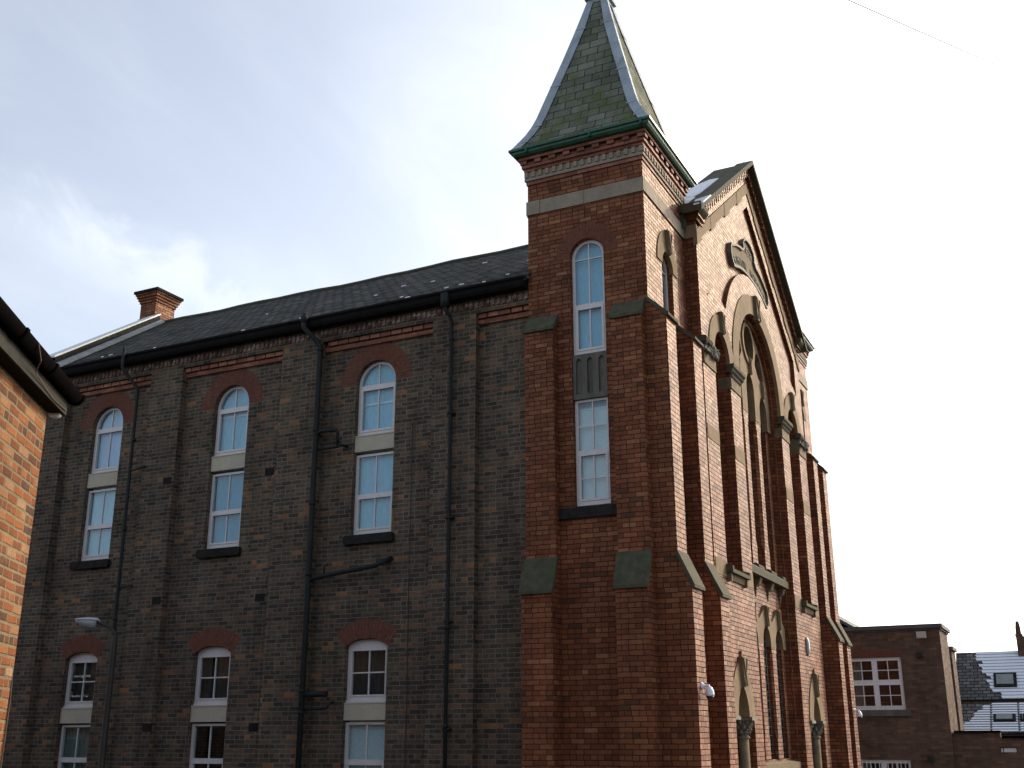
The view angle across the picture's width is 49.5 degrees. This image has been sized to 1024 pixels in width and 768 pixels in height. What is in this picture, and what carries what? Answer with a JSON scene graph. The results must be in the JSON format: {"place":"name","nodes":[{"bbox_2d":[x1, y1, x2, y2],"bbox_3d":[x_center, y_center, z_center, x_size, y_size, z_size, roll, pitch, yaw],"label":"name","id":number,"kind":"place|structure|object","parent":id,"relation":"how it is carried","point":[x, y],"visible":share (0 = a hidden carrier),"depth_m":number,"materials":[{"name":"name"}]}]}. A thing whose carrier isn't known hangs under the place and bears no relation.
{"place":"outdoors","nodes":[
{"label":"outdoors","id":0,"kind":"place"},
{"bbox_2d":[0,296,85,767],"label":"orange brick house","id":1,"kind":"structure","parent":0,"point":[37,385],"depth_m":8.64,"materials":[{"name":"brick"}]},
{"bbox_2d":[0,0,1023,656],"label":"sky","id":2,"kind":"structure","parent":0,"point":[214,155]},
{"bbox_2d":[848,0,1023,77],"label":"overhead cable","id":3,"kind":"object","parent":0,"point":[935,38],"visible":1,"depth_m":19.99,"materials":[{"name":"metal"}]},
{"bbox_2d":[952,730,1023,767],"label":"brick extension","id":4,"kind":"object","parent":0,"point":[983,749],"visible":1,"depth_m":32.82,"materials":[{"name":"brown brick"}]},
{"bbox_2d":[1000,747,1016,752],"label":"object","id":5,"kind":"structure","parent":4,"relation":"in","point":[1002,749],"depth_m":32.63,"materials":[{"name":"white plastic"}]},
{"bbox_2d":[956,621,1023,737],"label":"snowy roofed house","id":6,"kind":"structure","parent":0,"point":[991,687],"depth_m":44.95,"materials":[{"name":"snow"}]},
{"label":"pavement","id":7,"kind":"structure","parent":0,"visible":0},
{"bbox_2d":[75,617,117,767],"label":"street lamp","id":8,"kind":"object","parent":7,"relation":"on","point":[90,622],"visible":1,"depth_m":20.41,"materials":[{"name":"metal"}]},
{"bbox_3d":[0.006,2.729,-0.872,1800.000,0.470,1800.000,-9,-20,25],"label":"ground","id":9,"kind":"structure","parent":0,"visible":0},
{"bbox_2d":[1,0,861,767],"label":"chapel","id":10,"kind":"structure","parent":9,"relation":"on","point":[553,492],"depth_m":20.61,"materials":[{"name":"brick"}]},
{"bbox_2d":[57,724,89,767],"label":"window","id":11,"kind":"structure","parent":10,"relation":"in","point":[77,736],"depth_m":22.35,"materials":[{"name":"plastic"}]},
{"bbox_2d":[63,653,97,707],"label":"window","id":12,"kind":"structure","parent":10,"relation":"in","point":[84,668],"depth_m":22.71,"materials":[{"name":"plastic"}]},
{"bbox_2d":[70,486,115,569],"bbox_3d":[-8.761,3.015,23.511,1.070,1.815,0.306,-9,-20,25],"label":"window","id":13,"kind":"structure","parent":10,"relation":"in","point":[100,508],"depth_m":23.64,"materials":[{"name":"glass"}]},
{"bbox_2d":[91,408,122,473],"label":"window","id":14,"kind":"structure","parent":10,"relation":"in","point":[108,437],"depth_m":24.23,"materials":[{"name":"glass"}]},
{"bbox_2d":[189,723,225,767],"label":"window","id":15,"kind":"structure","parent":10,"relation":"in","point":[193,760],"depth_m":20.80,"materials":[{"name":"plastic"}]},
{"bbox_2d":[193,646,230,705],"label":"window","id":16,"kind":"structure","parent":10,"relation":"in","point":[213,665],"depth_m":21.26,"materials":[{"name":"plastic"}]},
{"bbox_2d":[195,469,243,558],"bbox_3d":[-5.700,2.544,22.061,1.070,1.815,0.306,-9,-20,25],"label":"window","id":17,"kind":"structure","parent":10,"relation":"in","point":[227,487],"depth_m":22.18,"materials":[{"name":"glass"}]},
{"bbox_2d":[214,386,248,455],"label":"window","id":18,"kind":"structure","parent":10,"relation":"in","point":[232,420],"depth_m":22.77,"materials":[{"name":"glass"}]},
{"bbox_2d":[344,720,384,767],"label":"window","id":19,"kind":"structure","parent":10,"relation":"in","point":[364,739],"depth_m":19.37,"materials":[{"name":"plastic"}]},
{"bbox_2d":[346,639,387,702],"bbox_3d":[-2.503,5.096,19.716,0.982,1.120,0.215,-9,-20,25],"label":"window","id":20,"kind":"structure","parent":10,"relation":"in","point":[367,659],"depth_m":19.77,"materials":[{"name":"plastic"}]},
{"bbox_2d":[343,449,394,545],"bbox_3d":[-2.572,2.062,20.578,1.070,1.815,0.306,-9,-20,25],"label":"window","id":21,"kind":"structure","parent":10,"relation":"in","point":[374,470],"depth_m":20.69,"materials":[{"name":"glass"}]},
{"bbox_2d":[358,361,395,435],"bbox_3d":[-2.528,0.254,21.235,1.002,1.610,0.128,-9,-20,25],"label":"window","id":22,"kind":"structure","parent":10,"relation":"in","point":[376,414],"depth_m":21.28,"materials":[{"name":"glass"}]},
{"bbox_2d":[572,240,605,354],"bbox_3d":[1.381,-1.551,19.519,0.752,2.295,0.128,-9,-20,25],"label":"window","id":23,"kind":"structure","parent":10,"relation":"in","point":[589,327],"depth_m":19.54,"materials":[{"name":"glass"}]},
{"bbox_2d":[575,397,610,506],"bbox_3d":[1.390,1.163,18.657,0.752,1.880,0.138,-9,-20,25],"label":"window","id":24,"kind":"structure","parent":10,"relation":"in","point":[591,424],"depth_m":18.68,"materials":[{"name":"glass"}]},
{"bbox_2d":[662,259,668,310],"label":"window","id":25,"kind":"structure","parent":10,"relation":"in","point":[664,272],"depth_m":20.31,"materials":[{"name":"glass"}]},
{"bbox_2d":[701,682,713,699],"bbox_3d":[2.971,4.650,16.817,0.188,0.262,0.140,-9,-20,25],"label":"security camera","id":26,"kind":"object","parent":10,"relation":"attached to","point":[709,693],"visible":1,"depth_m":16.76,"materials":[{"name":"white plastic"}]},
{"bbox_2d":[748,414,758,563],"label":"window","id":27,"kind":"structure","parent":10,"relation":"in","point":[748,414],"depth_m":24.20,"materials":[{"name":"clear glass"}]},
{"bbox_2d":[760,426,769,551],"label":"window","id":28,"kind":"structure","parent":10,"relation":"in","point":[760,426],"depth_m":25.10,"materials":[{"name":"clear glass"}]},
{"bbox_2d":[763,636,773,758],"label":"window","id":29,"kind":"structure","parent":10,"relation":"in","point":[765,658],"depth_m":22.70,"materials":[{"name":"glass"}]},
{"bbox_2d":[776,643,785,757],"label":"window","id":30,"kind":"structure","parent":10,"relation":"in","point":[777,659],"depth_m":23.60,"materials":[{"name":"glass"}]},
{"bbox_2d":[805,638,809,655],"bbox_3d":[6.669,5.913,24.999,0.069,0.390,0.160,-9,-20,25],"label":"wall lamp","id":31,"kind":"object","parent":10,"relation":"attached to","point":[807,646],"visible":1,"depth_m":24.95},
{"bbox_2d":[854,708,861,718],"bbox_3d":[8.586,8.174,27.521,0.188,0.262,0.140,-9,-20,25],"label":"security camera","id":32,"kind":"object","parent":10,"relation":"attached to","point":[859,715],"visible":1,"depth_m":27.46,"materials":[{"name":"white plastic"}]},
{"bbox_2d":[839,616,858,626],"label":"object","id":33,"kind":"structure","parent":9,"relation":"on","point":[844,622],"depth_m":45.09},
{"bbox_2d":[843,623,957,767],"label":"flat roofed building","id":34,"kind":"structure","parent":9,"relation":"on","point":[904,692],"depth_m":34.12,"materials":[{"name":"brick"}]},
{"bbox_2d":[851,657,911,715],"bbox_3d":[11.384,9.434,34.571,1.880,1.760,0.386,-9,-20,25],"label":"window","id":35,"kind":"structure","parent":34,"relation":"in","point":[859,682],"depth_m":34.53,"materials":[{"name":"white plastic"}]},
{"bbox_2d":[861,759,910,767],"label":"window","id":36,"kind":"structure","parent":34,"relation":"in","point":[865,763],"depth_m":33.85,"materials":[{"name":"white plastic"}]},
{"bbox_2d":[948,646,963,730],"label":"narrow brick block","id":37,"kind":"structure","parent":9,"relation":"on","point":[952,650],"depth_m":37.37,"materials":[{"name":"brick"}]}
]}

